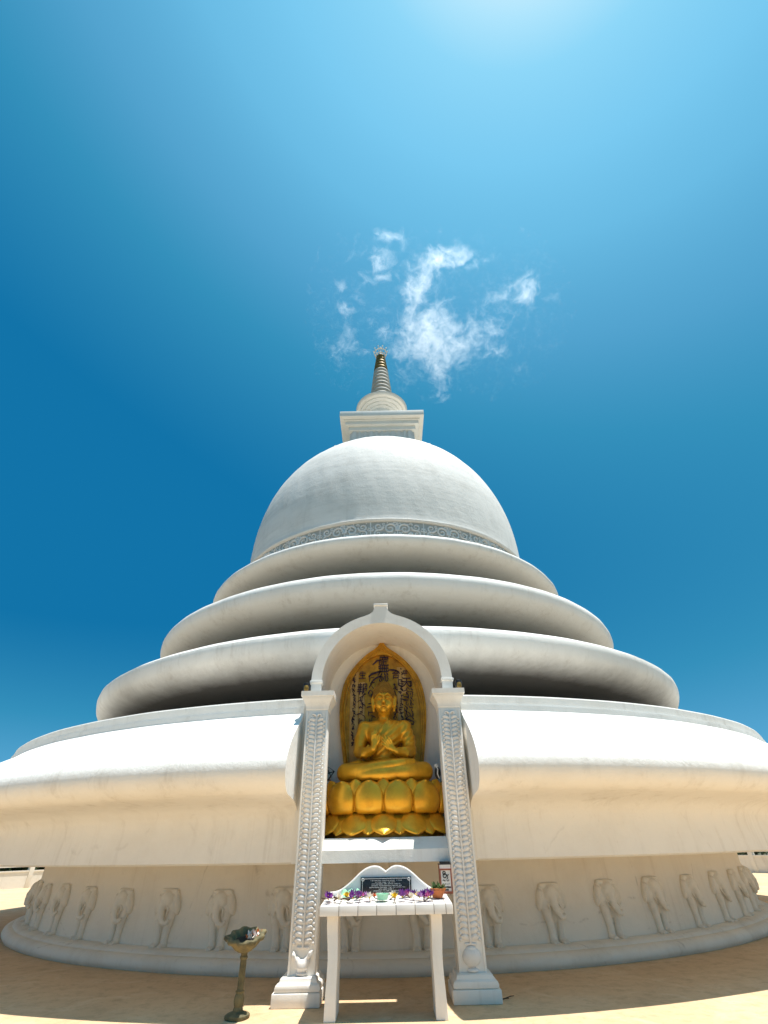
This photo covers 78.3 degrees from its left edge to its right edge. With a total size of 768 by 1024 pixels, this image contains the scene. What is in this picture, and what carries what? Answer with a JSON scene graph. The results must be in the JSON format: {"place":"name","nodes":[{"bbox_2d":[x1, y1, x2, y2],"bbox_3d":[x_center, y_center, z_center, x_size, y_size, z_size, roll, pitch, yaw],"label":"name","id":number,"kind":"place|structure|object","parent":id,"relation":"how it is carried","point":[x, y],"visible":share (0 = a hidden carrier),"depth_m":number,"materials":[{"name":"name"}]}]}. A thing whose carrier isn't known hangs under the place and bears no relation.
{"place":"outdoors","nodes":[
{"label":"outdoors","id":0,"kind":"place"},
{"bbox_2d":[333,898,349,900],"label":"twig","id":1,"kind":"object","parent":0,"point":[347,899],"visible":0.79,"depth_m":5.28,"materials":[{"name":"plant"}]},
{"bbox_2d":[0,873,767,1023],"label":"terrace","id":2,"kind":"structure","parent":0,"point":[729,985],"depth_m":5.44,"materials":[{"name":"stone"}]},
{"bbox_2d":[224,926,266,1021],"bbox_3d":[-1.497,4.846,4.972,0.423,0.693,0.412,-14,-37,17],"label":"oil lamp stand","id":3,"kind":"object","parent":2,"relation":"on","point":[244,940],"visible":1,"depth_m":4.98,"materials":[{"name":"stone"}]},
{"bbox_2d":[0,345,767,977],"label":"pagoda","id":4,"kind":"object","parent":2,"relation":"on","point":[618,801],"visible":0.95,"depth_m":7.46,"materials":[{"name":"paint"}]},
{"bbox_2d":[0,851,767,889],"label":"fence","id":5,"kind":"object","parent":2,"relation":"on","point":[31,876],"visible":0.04,"depth_m":23.75,"materials":[{"name":"paint"}]},
{"bbox_2d":[319,865,452,1022],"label":"offering table","id":6,"kind":"object","parent":2,"relation":"on","point":[379,879],"visible":0.82,"depth_m":5.07,"materials":[{"name":"tile"}]},
{"bbox_2d":[321,891,332,899],"bbox_3d":[-0.624,4.253,5.237,0.112,0.076,0.117,24,-42,-31],"label":"water lily","id":7,"kind":"object","parent":6,"relation":"on","point":[328,895],"visible":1,"depth_m":5.23,"materials":[{"name":"purple plant"}]},
{"bbox_2d":[333,893,343,898],"bbox_3d":[-0.501,4.261,5.235,0.112,0.057,0.095,6,-36,-10],"label":"cream flower","id":8,"kind":"object","parent":6,"relation":"on","point":[339,896],"visible":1,"depth_m":5.23,"materials":[{"name":"white plant"}]},
{"bbox_2d":[341,888,358,897],"bbox_3d":[-0.401,4.497,5.571,0.212,0.082,0.161,-1,-35,0],"label":"green sheet","id":9,"kind":"object","parent":6,"relation":"on","point":[343,891],"visible":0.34,"depth_m":5.62,"materials":[{"name":"green paper"}]},
{"bbox_2d":[348,891,358,898],"bbox_3d":[-0.347,4.259,5.252,0.125,0.071,0.107,4,-36,-7],"label":"water lily","id":10,"kind":"object","parent":6,"relation":"on","point":[351,894],"visible":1,"depth_m":5.23,"materials":[{"name":"purple plant"}]},
{"bbox_2d":[355,891,365,897],"bbox_3d":[-0.266,4.281,5.286,0.125,0.072,0.107,5,-36,-9],"label":"water lily","id":11,"kind":"object","parent":6,"relation":"on","point":[359,894],"visible":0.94,"depth_m":5.26,"materials":[{"name":"purple plant"}]},
{"bbox_2d":[376,893,388,899],"bbox_3d":[-0.020,4.306,5.284,0.152,0.057,0.152,-1,-35,0],"label":"green cup","id":12,"kind":"object","parent":6,"relation":"on","point":[382,896],"visible":1,"depth_m":5.24,"materials":[{"name":"green plastic"}]},
{"bbox_2d":[391,892,397,902],"bbox_3d":[0.115,4.240,5.201,0.091,0.061,0.100,-13,-9,-3],"label":"yellow flower","id":13,"kind":"object","parent":6,"relation":"on","point":[394,894],"visible":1,"depth_m":5.21,"materials":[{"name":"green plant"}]},
{"bbox_2d":[398,889,406,897],"bbox_3d":[0.207,4.252,5.262,0.119,0.076,0.115,-8,-36,10],"label":"water lily","id":14,"kind":"object","parent":6,"relation":"on","point":[402,893],"visible":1,"depth_m":5.25,"materials":[{"name":"purple plant"}]},
{"bbox_2d":[420,889,426,901],"bbox_3d":[0.442,4.258,5.252,0.113,0.079,0.130,0,-8,-26],"label":"water lily","id":15,"kind":"object","parent":6,"relation":"on","point":[423,892],"visible":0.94,"depth_m":5.26,"materials":[{"name":"purple plant"}]},
{"bbox_2d":[424,891,430,901],"bbox_3d":[0.478,4.245,5.227,0.116,0.065,0.095,-17,-46,-21],"label":"plum flower","id":16,"kind":"object","parent":6,"relation":"on","point":[427,894],"visible":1,"depth_m":5.22,"materials":[{"name":"purple plant"}]},
{"bbox_2d":[430,881,445,897],"bbox_3d":[0.632,4.338,5.428,0.205,0.153,0.217,-1,-35,0],"label":"flower pot","id":17,"kind":"object","parent":6,"relation":"on","point":[439,890],"visible":0.98,"depth_m":5.36,"materials":[{"name":"ceramic"}]},
{"bbox_2d":[270,603,502,1008],"bbox_3d":[0.007,4.274,7.739,2.495,4.775,3.230,-1,-35,0],"label":"shrine niche","id":18,"kind":"object","parent":2,"relation":"on","point":[358,660],"visible":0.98,"depth_m":6.45,"materials":[{"name":"paint"}]},
{"bbox_2d":[303,683,310,690],"bbox_3d":[-1.179,2.687,7.189,0.112,0.171,0.142,-1,-35,0],"label":"spot lamp","id":19,"kind":"object","parent":18,"relation":"on","point":[306,686],"visible":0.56,"depth_m":7.17,"materials":[{"name":"metal"}]},
{"bbox_2d":[327,768,334,780],"bbox_3d":[-0.784,3.782,6.836,0.144,0.191,0.109,-1,-35,0],"label":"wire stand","id":20,"kind":"object","parent":18,"relation":"in","point":[332,772],"visible":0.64,"depth_m":6.82,"materials":[{"name":"metal"}]},
{"bbox_2d":[325,778,445,838],"bbox_3d":[-0.001,4.247,6.772,2.022,0.696,0.939,-1,-35,0],"label":"lotus pedestal","id":21,"kind":"object","parent":18,"relation":"on","point":[384,807],"visible":0.87,"depth_m":6.54,"materials":[{"name":"gold metal"}]},
{"bbox_2d":[337,681,432,781],"bbox_3d":[0.004,3.416,7.444,1.432,1.537,0.782,-1,-35,0],"label":"buddha statue","id":22,"kind":"object","parent":21,"relation":"on","point":[384,735],"visible":0.94,"depth_m":7.18,"materials":[{"name":"gold metal"}]},
{"bbox_2d":[434,763,440,778],"bbox_3d":[0.775,3.767,6.856,0.094,0.200,0.138,-1,-35,0],"label":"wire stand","id":23,"kind":"object","parent":18,"relation":"in","point":[437,772],"visible":1,"depth_m":6.83,"materials":[{"name":"metal"}]},
{"bbox_2d":[438,861,452,893],"bbox_3d":[0.751,4.479,5.791,0.155,0.311,0.154,-1,-35,0],"label":"notice sign","id":24,"kind":"object","parent":18,"relation":"attached to","point":[445,871],"visible":0.84,"depth_m":5.75,"materials":[{"name":"white paper"}]},
{"bbox_2d":[455,679,461,687],"bbox_3d":[1.141,2.638,7.189,0.112,0.171,0.142,-1,-35,0],"label":"spot lamp","id":25,"kind":"object","parent":18,"relation":"on","point":[458,683],"visible":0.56,"depth_m":7.17,"materials":[{"name":"metal"}]},
{"bbox_2d":[0,0,767,762],"label":"sky","id":26,"kind":"structure","parent":0,"point":[549,218],"materials":[{"name":"blue"}]},
{"bbox_3d":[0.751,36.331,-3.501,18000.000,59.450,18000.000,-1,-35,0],"label":"terrain","id":27,"kind":"structure","parent":0,"visible":0},
{"bbox_2d":[0,867,44,870],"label":"broadleaf tree","id":28,"kind":"object","parent":27,"relation":"on","point":[19,868],"visible":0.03,"depth_m":26.36,"materials":[{"name":"green plant"}]},
{"bbox_2d":[737,852,767,854],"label":"broadleaf tree","id":29,"kind":"object","parent":27,"relation":"on","point":[755,853],"depth_m":26.62,"materials":[{"name":"green plant"}]}
]}

